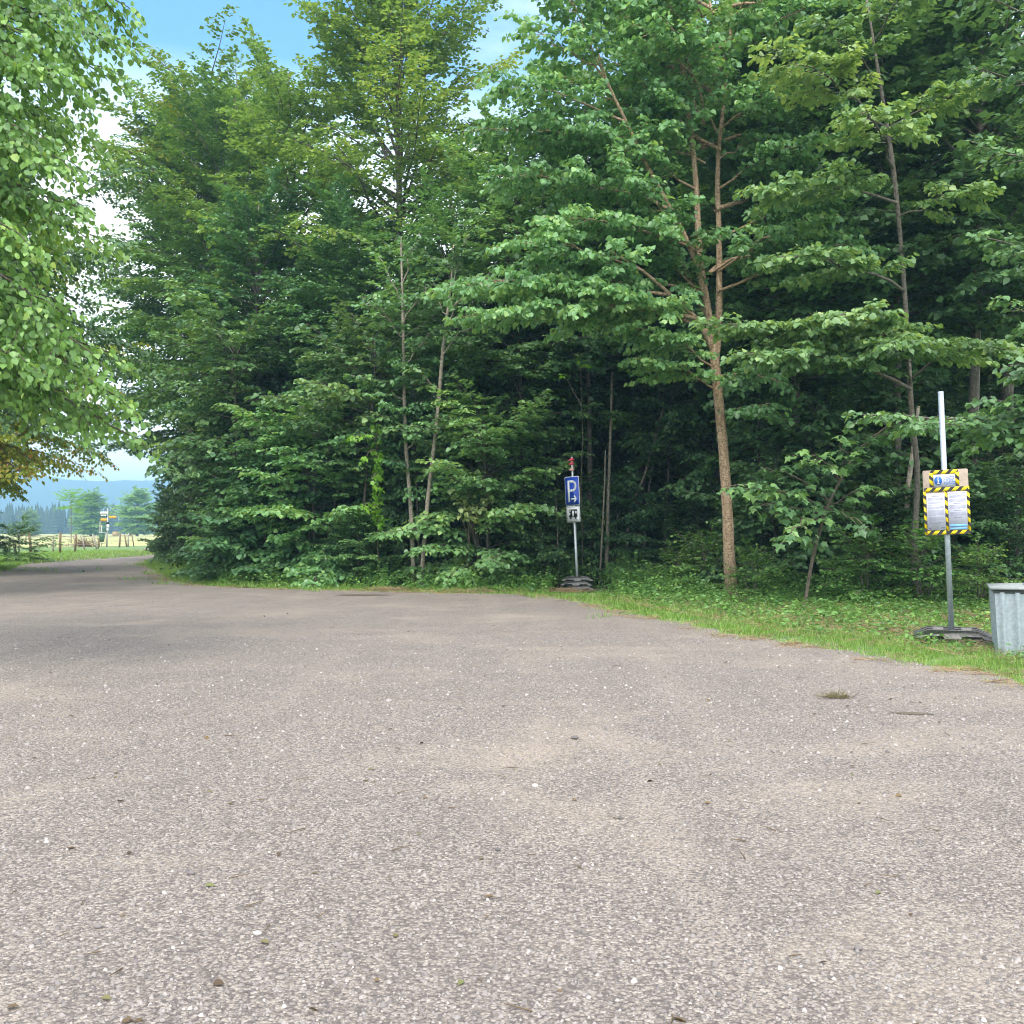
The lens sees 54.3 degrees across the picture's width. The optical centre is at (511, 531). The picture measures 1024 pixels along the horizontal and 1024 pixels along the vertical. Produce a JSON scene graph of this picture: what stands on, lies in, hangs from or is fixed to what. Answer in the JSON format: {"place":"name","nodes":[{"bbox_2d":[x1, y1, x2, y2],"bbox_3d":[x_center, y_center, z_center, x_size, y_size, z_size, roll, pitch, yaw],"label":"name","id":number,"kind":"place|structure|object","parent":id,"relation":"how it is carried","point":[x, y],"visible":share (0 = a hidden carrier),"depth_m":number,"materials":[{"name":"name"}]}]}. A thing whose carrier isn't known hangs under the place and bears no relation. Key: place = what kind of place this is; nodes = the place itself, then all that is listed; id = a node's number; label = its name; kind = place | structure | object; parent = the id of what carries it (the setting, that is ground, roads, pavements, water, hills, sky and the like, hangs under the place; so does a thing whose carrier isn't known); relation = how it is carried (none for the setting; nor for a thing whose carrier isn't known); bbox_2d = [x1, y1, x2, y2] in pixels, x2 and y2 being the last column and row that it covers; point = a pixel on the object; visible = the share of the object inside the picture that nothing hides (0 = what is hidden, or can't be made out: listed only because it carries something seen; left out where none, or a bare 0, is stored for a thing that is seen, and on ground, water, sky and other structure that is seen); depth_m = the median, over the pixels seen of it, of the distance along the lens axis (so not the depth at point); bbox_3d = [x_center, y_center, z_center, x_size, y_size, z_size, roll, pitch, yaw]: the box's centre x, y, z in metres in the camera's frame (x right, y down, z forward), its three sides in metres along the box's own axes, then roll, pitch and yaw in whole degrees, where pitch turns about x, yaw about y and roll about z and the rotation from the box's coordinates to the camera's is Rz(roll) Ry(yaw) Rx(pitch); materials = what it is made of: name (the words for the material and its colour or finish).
{"place":"outdoors","nodes":[
{"label":"outdoors","id":0,"kind":"place"},
{"bbox_2d":[0,534,161,547],"bbox_3d":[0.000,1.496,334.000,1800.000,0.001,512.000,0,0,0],"label":"field","id":1,"kind":"structure","parent":0,"point":[113,539],"depth_m":182.29,"materials":[{"name":"yellow plant"}]},
{"bbox_2d":[52,486,92,542],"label":"young tree","id":2,"kind":"object","parent":1,"relation":"on","point":[72,501],"visible":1,"depth_m":124.97,"materials":[{"name":"green plant"}]},
{"bbox_2d":[25,532,133,552],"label":"pasture fence","id":3,"kind":"object","parent":1,"relation":"on","point":[93,536],"visible":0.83,"depth_m":75.85,"materials":[{"name":"brown wood"}]},
{"bbox_2d":[66,486,114,535],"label":"tree","id":4,"kind":"object","parent":1,"relation":"on","point":[90,520],"visible":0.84,"depth_m":298.01,"materials":[{"name":"green plant"}]},
{"bbox_2d":[109,485,159,535],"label":"tree","id":5,"kind":"object","parent":1,"relation":"on","point":[132,514],"visible":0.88,"depth_m":297.92,"materials":[{"name":"green plant"}]},
{"bbox_2d":[0,475,199,520],"bbox_3d":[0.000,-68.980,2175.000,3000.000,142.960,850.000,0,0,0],"label":"hill","id":6,"kind":"structure","parent":0,"point":[41,494],"depth_m":2024.55,"materials":[{"name":"blue"}]},
{"bbox_2d":[144,558,861,598],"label":"verge ground","id":7,"kind":"structure","parent":0,"point":[598,589],"depth_m":27.50,"materials":[{"name":"soil"}]},
{"bbox_2d":[150,166,341,450],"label":"maple tree","id":8,"kind":"object","parent":7,"relation":"on","point":[244,216],"visible":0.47,"depth_m":34.41,"materials":[{"name":"green plant"}]},
{"bbox_2d":[213,282,355,471],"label":"maple tree","id":9,"kind":"object","parent":7,"relation":"on","point":[266,381],"visible":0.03,"depth_m":35.59,"materials":[{"name":"green plant"}]},
{"bbox_2d":[259,221,400,536],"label":"maple tree","id":10,"kind":"object","parent":7,"relation":"on","point":[355,287],"visible":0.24,"depth_m":31.46,"materials":[{"name":"green plant"}]},
{"bbox_2d":[248,172,429,502],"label":"maple tree","id":11,"kind":"object","parent":7,"relation":"on","point":[332,211],"visible":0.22,"depth_m":32.13,"materials":[{"name":"green plant"}]},
{"bbox_2d":[343,225,465,585],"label":"maple tree","id":12,"kind":"object","parent":7,"relation":"on","point":[419,245],"visible":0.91,"depth_m":26.85,"materials":[{"name":"green plant"}]},
{"bbox_2d":[361,249,516,557],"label":"maple tree","id":13,"kind":"object","parent":7,"relation":"on","point":[436,338],"visible":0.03,"depth_m":33.41,"materials":[{"name":"green plant"}]},
{"bbox_2d":[319,158,563,560],"bbox_3d":[-1.780,-5.255,31.873,8.479,13.590,6.779,0,0,-28],"label":"linden tree","id":14,"kind":"object","parent":7,"relation":"on","point":[444,217],"visible":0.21,"depth_m":30.84,"materials":[{"name":"green plant"}]},
{"bbox_2d":[396,225,504,584],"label":"maple tree","id":15,"kind":"object","parent":7,"relation":"on","point":[443,339],"visible":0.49,"depth_m":26.81,"materials":[{"name":"green plant"}]},
{"bbox_2d":[363,89,647,550],"bbox_3d":[0.053,-5.593,29.210,8.904,14.270,7.119,0,0,-1],"label":"linden tree","id":16,"kind":"object","parent":7,"relation":"on","point":[531,205],"visible":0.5,"depth_m":28.25,"materials":[{"name":"green plant"}]},
{"bbox_2d":[419,211,615,551],"bbox_3d":[0.490,-4.427,32.643,6.664,11.930,6.354,0,0,13],"label":"maple tree","id":17,"kind":"object","parent":7,"relation":"on","point":[574,383],"visible":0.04,"depth_m":31.81,"materials":[{"name":"green plant"}]},
{"bbox_2d":[479,326,621,497],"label":"linden tree","id":18,"kind":"object","parent":7,"relation":"on","point":[583,458],"visible":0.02,"depth_m":36.14,"materials":[{"name":"green plant"}]},
{"bbox_2d":[560,457,593,589],"bbox_3d":[1.690,-0.209,25.724,0.860,3.418,0.448,0,0,7],"label":"parking sign","id":19,"kind":"object","parent":7,"relation":"on","point":[572,493],"visible":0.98,"depth_m":25.67,"materials":[{"name":"metal"}]},
{"bbox_2d":[564,179,703,570],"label":"maple tree","id":20,"kind":"object","parent":7,"relation":"on","point":[643,485],"visible":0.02,"depth_m":37.65,"materials":[{"name":"green plant"}]},
{"bbox_2d":[688,0,1023,590],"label":"linden tree","id":21,"kind":"object","parent":7,"relation":"on","point":[839,332],"visible":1,"depth_m":19.81,"materials":[{"name":"green plant"}]},
{"bbox_2d":[0,546,1023,1023],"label":"gravel ground","id":22,"kind":"structure","parent":0,"point":[68,600],"depth_m":5.29,"materials":[{"name":"grey gravel"}]},
{"bbox_2d":[0,514,64,561],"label":"shrub","id":23,"kind":"object","parent":22,"relation":"on","point":[23,533],"visible":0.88,"depth_m":47.92,"materials":[{"name":"green plant"}]},
{"bbox_2d":[0,265,154,503],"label":"chestnut tree","id":24,"kind":"object","parent":22,"relation":"on","point":[15,453],"visible":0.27,"depth_m":34.61,"materials":[{"name":"green plant"}]},
{"bbox_2d":[0,0,167,467],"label":"linden tree","id":25,"kind":"object","parent":22,"relation":"on","point":[31,387],"visible":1,"depth_m":10.14,"materials":[{"name":"green plant"}]},
{"bbox_2d":[0,73,175,462],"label":"hornbeam tree","id":26,"kind":"object","parent":22,"relation":"on","point":[77,262],"visible":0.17,"depth_m":24.75,"materials":[{"name":"green plant"}]},
{"bbox_2d":[2,593,955,1023],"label":"fallen leaves","id":27,"kind":"object","parent":22,"relation":"on","point":[216,981],"visible":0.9,"depth_m":4.24,"materials":[{"name":"brown plant"}]},
{"bbox_2d":[147,575,1023,700],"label":"dry clippings","id":28,"kind":"object","parent":22,"relation":"on","point":[568,590],"visible":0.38,"depth_m":15.34,"materials":[{"name":"plant"}]},
{"bbox_2d":[0,546,1023,690],"bbox_3d":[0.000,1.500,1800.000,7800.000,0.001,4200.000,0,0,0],"label":"ground","id":29,"kind":"structure","parent":0,"point":[142,547],"depth_m":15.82,"materials":[{"name":"green plant"}]},
{"bbox_2d":[0,502,171,533],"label":"wood","id":30,"kind":"object","parent":29,"relation":"on","point":[54,521],"visible":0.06,"depth_m":559.92,"materials":[{"name":"green plant"}]},
{"bbox_2d":[78,551,1023,662],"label":"undergrowth","id":31,"kind":"object","parent":29,"relation":"on","point":[683,591],"visible":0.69,"depth_m":21.12,"materials":[{"name":"green plant"}]},
{"bbox_2d":[717,414,961,604],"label":"maple sapling","id":32,"kind":"object","parent":29,"relation":"on","point":[798,494],"visible":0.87,"depth_m":18.91,"materials":[{"name":"green plant"}]},
{"bbox_2d":[816,513,934,601],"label":"shrub","id":33,"kind":"object","parent":29,"relation":"on","point":[876,546],"visible":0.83,"depth_m":20.34,"materials":[{"name":"green plant"}]},
{"bbox_2d":[841,0,1023,463],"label":"maple tree","id":34,"kind":"object","parent":29,"relation":"on","point":[993,433],"visible":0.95,"depth_m":16.00,"materials":[{"name":"green plant"}]},
{"bbox_2d":[913,391,992,648],"bbox_3d":[5.813,-0.161,13.081,1.077,3.334,0.550,0,0,28],"label":"notice board","id":35,"kind":"object","parent":29,"relation":"on","point":[946,497],"visible":0.88,"depth_m":13.00,"materials":[{"name":"metal"}]},
{"bbox_2d":[921,532,1023,607],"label":"shrub","id":36,"kind":"object","parent":29,"relation":"on","point":[980,553],"visible":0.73,"depth_m":19.41,"materials":[{"name":"green plant"}]},
{"bbox_2d":[986,583,1023,655],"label":"waste bin","id":37,"kind":"object","parent":29,"relation":"on","point":[1007,610],"visible":0.83,"depth_m":11.85,"materials":[{"name":"metal"}]},
{"bbox_2d":[0,0,1023,480],"label":"sky","id":38,"kind":"structure","parent":0,"point":[173,25],"materials":[{"name":"blue"}]},
{"label":"forest floor","id":39,"kind":"structure","parent":0,"visible":0},
{"bbox_2d":[67,146,240,505],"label":"hornbeam tree","id":40,"kind":"object","parent":39,"relation":"on","point":[158,434],"visible":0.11,"depth_m":48.10,"materials":[{"name":"green plant"}]},
{"bbox_2d":[136,488,189,563],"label":"hazel bush","id":41,"kind":"object","parent":39,"relation":"on","point":[154,545],"visible":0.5,"depth_m":45.60,"materials":[{"name":"green plant"}]},
{"bbox_2d":[146,423,195,561],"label":"hazel bush","id":42,"kind":"object","parent":39,"relation":"on","point":[159,487],"visible":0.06,"depth_m":48.63,"materials":[{"name":"green plant"}]},
{"bbox_2d":[65,4,295,461],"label":"beech tree","id":43,"kind":"object","parent":39,"relation":"on","point":[189,82],"visible":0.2,"depth_m":44.15,"materials":[{"name":"green plant"}]},
{"bbox_2d":[146,441,216,562],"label":"hazel bush","id":44,"kind":"object","parent":39,"relation":"on","point":[174,536],"visible":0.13,"depth_m":43.25,"materials":[{"name":"green plant"}]},
{"bbox_2d":[71,69,299,536],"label":"beech tree","id":45,"kind":"object","parent":39,"relation":"on","point":[138,331],"visible":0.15,"depth_m":45.16,"materials":[{"name":"green plant"}]},
{"bbox_2d":[78,51,331,481],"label":"beech tree","id":46,"kind":"object","parent":39,"relation":"on","point":[218,98],"visible":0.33,"depth_m":40.61,"materials":[{"name":"green plant"}]},
{"bbox_2d":[177,479,246,570],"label":"linden bush","id":47,"kind":"object","parent":39,"relation":"on","point":[190,539],"visible":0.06,"depth_m":35.06,"materials":[{"name":"green plant"}]},
{"bbox_2d":[154,376,281,569],"bbox_3d":[-10.450,-1.805,37.790,5.864,8.443,5.559,0,0,-19],"label":"hazel bush","id":48,"kind":"object","parent":39,"relation":"on","point":[186,494],"visible":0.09,"depth_m":37.52,"materials":[{"name":"green plant"}]},
{"bbox_2d":[164,494,281,581],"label":"maple bush","id":49,"kind":"object","parent":39,"relation":"on","point":[213,527],"visible":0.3,"depth_m":29.54,"materials":[{"name":"green plant"}]},
{"bbox_2d":[144,278,350,503],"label":"young maple","id":50,"kind":"object","parent":39,"relation":"on","point":[199,444],"visible":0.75,"depth_m":31.38,"materials":[{"name":"green plant"}]},
{"bbox_2d":[168,389,330,577],"bbox_3d":[-8.506,-1.187,33.258,5.648,6.863,5.958,0,0,-17],"label":"hazel bush","id":51,"kind":"object","parent":39,"relation":"on","point":[213,462],"visible":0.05,"depth_m":32.29,"materials":[{"name":"green plant"}]},
{"bbox_2d":[177,426,356,580],"bbox_3d":[-7.283,-0.641,30.092,5.490,5.216,5.923,0,0,-3],"label":"maple bush","id":52,"kind":"object","parent":39,"relation":"on","point":[239,494],"visible":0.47,"depth_m":29.03,"materials":[{"name":"green plant"}]},
{"bbox_2d":[176,16,379,417],"bbox_3d":[-8.698,-8.951,38.430,8.072,21.007,9.470,0,0,-19],"label":"linden tree","id":53,"kind":"object","parent":39,"relation":"on","point":[274,100],"visible":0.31,"depth_m":36.88,"materials":[{"name":"green plant"}]},
{"bbox_2d":[214,389,405,588],"bbox_3d":[-5.489,-1.253,29.030,5.546,5.910,6.248,0,0,-32],"label":"linden bush","id":54,"kind":"object","parent":39,"relation":"on","point":[287,439],"visible":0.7,"depth_m":28.07,"materials":[{"name":"green plant"}]},
{"bbox_2d":[259,470,398,572],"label":"forest bush","id":55,"kind":"object","parent":39,"relation":"on","point":[349,501],"visible":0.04,"depth_m":31.78,"materials":[{"name":"green plant"}]},
{"bbox_2d":[308,504,405,586],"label":"linden bush","id":56,"kind":"object","parent":39,"relation":"on","point":[352,542],"visible":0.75,"depth_m":27.26,"materials":[{"name":"green plant"}]},
{"bbox_2d":[244,291,471,582],"bbox_3d":[-4.178,-2.512,28.076,6.309,8.126,5.934,0,0,17],"label":"young maple","id":57,"kind":"object","parent":39,"relation":"on","point":[360,338],"visible":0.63,"depth_m":27.80,"materials":[{"name":"green plant"}]},
{"bbox_2d":[346,419,388,574],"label":"maple shoot","id":58,"kind":"object","parent":39,"relation":"on","point":[377,474],"visible":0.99,"depth_m":26.70,"materials":[{"name":"green plant"}]},
{"bbox_2d":[249,0,528,565],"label":"linden tree","id":59,"kind":"object","parent":39,"relation":"on","point":[403,37],"visible":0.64,"depth_m":33.65,"materials":[{"name":"green plant"}]},
{"bbox_2d":[351,440,484,582],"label":"maple bush","id":60,"kind":"object","parent":39,"relation":"on","point":[394,510],"visible":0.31,"depth_m":28.66,"materials":[{"name":"green plant"}]},
{"bbox_2d":[353,335,484,565],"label":"young maple","id":61,"kind":"object","parent":39,"relation":"on","point":[392,459],"visible":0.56,"depth_m":27.39,"materials":[{"name":"green plant"}]},
{"bbox_2d":[408,466,508,568],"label":"forest bush","id":62,"kind":"object","parent":39,"relation":"on","point":[458,522],"visible":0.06,"depth_m":34.80,"materials":[{"name":"green plant"}]},
{"bbox_2d":[447,476,495,567],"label":"pale bush","id":63,"kind":"object","parent":39,"relation":"on","point":[472,517],"visible":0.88,"depth_m":25.88,"materials":[{"name":"green plant"}]},
{"bbox_2d":[365,373,595,586],"bbox_3d":[-0.772,-1.238,27.609,5.515,5.876,6.212,0,0,39],"label":"linden bush","id":64,"kind":"object","parent":39,"relation":"on","point":[508,442],"visible":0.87,"depth_m":26.55,"materials":[{"name":"green plant"}]},
{"bbox_2d":[492,471,608,585],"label":"maple bush","id":65,"kind":"object","parent":39,"relation":"on","point":[550,556],"visible":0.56,"depth_m":27.09,"materials":[{"name":"green plant"}]},
{"bbox_2d":[525,440,629,565],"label":"forest bush","id":66,"kind":"object","parent":39,"relation":"on","point":[584,469],"visible":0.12,"depth_m":37.49,"materials":[{"name":"green plant"}]},
{"bbox_2d":[442,84,723,581],"bbox_3d":[1.967,-5.693,29.661,7.712,14.478,8.088,0,0,0],"label":"maple tree","id":67,"kind":"object","parent":39,"relation":"on","point":[594,360],"visible":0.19,"depth_m":28.49,"materials":[{"name":"green plant"}]},
{"bbox_2d":[604,372,612,581],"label":"tree trunk","id":68,"kind":"object","parent":39,"relation":"on","point":[608,485],"visible":0.92,"depth_m":28.77,"materials":[{"name":"brown plant"}]},
{"bbox_2d":[553,453,671,581],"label":"maple bush","id":69,"kind":"object","parent":39,"relation":"on","point":[616,542],"visible":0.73,"depth_m":29.01,"materials":[{"name":"green plant"}]},
{"bbox_2d":[576,437,691,548],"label":"forest bush","id":70,"kind":"object","parent":39,"relation":"on","point":[656,468],"visible":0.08,"depth_m":45.91,"materials":[{"name":"green plant"}]},
{"bbox_2d":[540,74,739,562],"bbox_3d":[4.670,-6.856,33.298,8.378,16.796,7.712,0,0,-39],"label":"maple tree","id":71,"kind":"object","parent":39,"relation":"on","point":[639,392],"visible":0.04,"depth_m":32.42,"materials":[{"name":"green plant"}]},
{"bbox_2d":[420,0,889,595],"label":"linden tree","id":72,"kind":"object","parent":39,"relation":"on","point":[656,42],"visible":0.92,"depth_m":21.98,"materials":[{"name":"green plant"}]},
{"bbox_2d":[592,321,731,578],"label":"young maple","id":73,"kind":"object","parent":39,"relation":"on","point":[666,435],"visible":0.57,"depth_m":29.79,"materials":[{"name":"green plant"}]},
{"bbox_2d":[638,538,709,590],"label":"shrub","id":74,"kind":"object","parent":39,"relation":"on","point":[679,559],"visible":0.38,"depth_m":24.41,"materials":[{"name":"green plant"}]},
{"bbox_2d":[645,496,709,575],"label":"forest bush","id":75,"kind":"object","parent":39,"relation":"on","point":[673,503],"visible":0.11,"depth_m":33.39,"materials":[{"name":"green plant"}]},
{"bbox_2d":[636,477,741,583],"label":"hazel bush","id":76,"kind":"object","parent":39,"relation":"on","point":[697,507],"visible":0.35,"depth_m":28.30,"materials":[{"name":"green plant"}]},
{"bbox_2d":[594,0,824,558],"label":"beech tree","id":77,"kind":"object","parent":39,"relation":"on","point":[704,446],"visible":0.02,"depth_m":31.74,"materials":[{"name":"green plant"}]},
{"bbox_2d":[669,518,762,592],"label":"shrub","id":78,"kind":"object","parent":39,"relation":"on","point":[699,550],"visible":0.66,"depth_m":23.58,"materials":[{"name":"green plant"}]},
{"bbox_2d":[608,64,865,528],"bbox_3d":[7.423,-7.493,33.931,10.113,18.102,9.642,0,0,11],"label":"maple tree","id":79,"kind":"object","parent":39,"relation":"on","point":[724,271],"visible":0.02,"depth_m":31.87,"materials":[{"name":"green plant"}]},
{"bbox_2d":[707,535,791,596],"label":"shrub","id":80,"kind":"object","parent":39,"relation":"on","point":[765,561],"visible":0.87,"depth_m":21.89,"materials":[{"name":"green plant"}]},
{"bbox_2d":[658,304,844,565],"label":"young maple","id":81,"kind":"object","parent":39,"relation":"on","point":[734,426],"visible":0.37,"depth_m":27.47,"materials":[{"name":"green plant"}]},
{"bbox_2d":[672,442,870,595],"bbox_3d":[6.380,-0.220,24.495,4.757,4.189,4.409,0,0,18],"label":"maple bush","id":82,"kind":"object","parent":39,"relation":"on","point":[751,523],"visible":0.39,"depth_m":23.88,"materials":[{"name":"green plant"}]},
{"bbox_2d":[630,0,966,545],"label":"maple tree","id":83,"kind":"object","parent":39,"relation":"on","point":[742,298],"visible":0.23,"depth_m":24.69,"materials":[{"name":"green plant"}]},
{"bbox_2d":[689,369,919,594],"bbox_3d":[7.928,-0.958,25.568,6.120,5.988,5.672,0,0,-19],"label":"maple bush","id":84,"kind":"object","parent":39,"relation":"on","point":[785,432],"visible":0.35,"depth_m":24.26,"materials":[{"name":"green plant"}]},
{"bbox_2d":[635,0,1022,476],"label":"linden tree","id":85,"kind":"object","parent":39,"relation":"on","point":[775,302],"visible":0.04,"depth_m":25.55,"materials":[{"name":"green plant"}]},
{"bbox_2d":[797,547,876,595],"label":"shrub","id":86,"kind":"object","parent":39,"relation":"on","point":[828,565],"visible":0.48,"depth_m":21.48,"materials":[{"name":"green plant"}]},
{"bbox_2d":[697,0,1023,588],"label":"maple tree","id":87,"kind":"object","parent":39,"relation":"on","point":[926,63],"visible":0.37,"depth_m":23.26,"materials":[{"name":"green plant"}]},
{"bbox_2d":[813,471,932,590],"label":"hazel bush","id":88,"kind":"object","parent":39,"relation":"on","point":[874,500],"visible":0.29,"depth_m":23.20,"materials":[{"name":"green plant"}]},
{"bbox_2d":[758,364,999,591],"bbox_3d":[9.665,-1.259,26.047,6.012,6.720,6.487,0,0,-43],"label":"maple bush","id":89,"kind":"object","parent":39,"relation":"on","point":[883,399],"visible":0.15,"depth_m":24.98,"materials":[{"name":"green plant"}]},
{"bbox_2d":[812,0,1023,567],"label":"maple tree","id":90,"kind":"object","parent":39,"relation":"on","point":[995,111],"visible":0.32,"depth_m":23.22,"materials":[{"name":"green plant"}]},
{"bbox_2d":[858,513,983,603],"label":"shrub","id":91,"kind":"object","parent":39,"relation":"on","point":[923,543],"visible":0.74,"depth_m":20.06,"materials":[{"name":"green plant"}]},
{"bbox_2d":[833,366,1023,582],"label":"hazel bush","id":92,"kind":"object","parent":39,"relation":"on","point":[962,375],"visible":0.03,"depth_m":25.83,"materials":[{"name":"green plant"}]},
{"bbox_2d":[857,123,1023,398],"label":"maple tree","id":93,"kind":"object","parent":39,"relation":"on","point":[939,378],"visible":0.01,"depth_m":32.43,"materials":[{"name":"green plant"}]},
{"bbox_2d":[863,456,1023,595],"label":"maple bush","id":94,"kind":"object","parent":39,"relation":"on","point":[976,489],"visible":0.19,"depth_m":21.91,"materials":[{"name":"green plant"}]},
{"bbox_2d":[883,0,1023,564],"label":"maple tree","id":95,"kind":"object","parent":39,"relation":"on","point":[1005,390],"depth_m":26.82,"materials":[{"name":"green plant"}]},
{"bbox_2d":[887,387,1023,581],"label":"maple bush","id":96,"kind":"object","parent":39,"relation":"on","point":[1016,454],"visible":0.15,"depth_m":24.21,"materials":[{"name":"green plant"}]},
{"bbox_2d":[902,68,1023,490],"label":"maple tree","id":97,"kind":"object","parent":39,"relation":"on","point":[992,381],"visible":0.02,"depth_m":34.19,"materials":[{"name":"green plant"}]},
{"bbox_2d":[927,470,1023,592],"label":"hazel bush","id":98,"kind":"object","parent":39,"relation":"on","point":[1005,497],"visible":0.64,"depth_m":21.37,"materials":[{"name":"green plant"}]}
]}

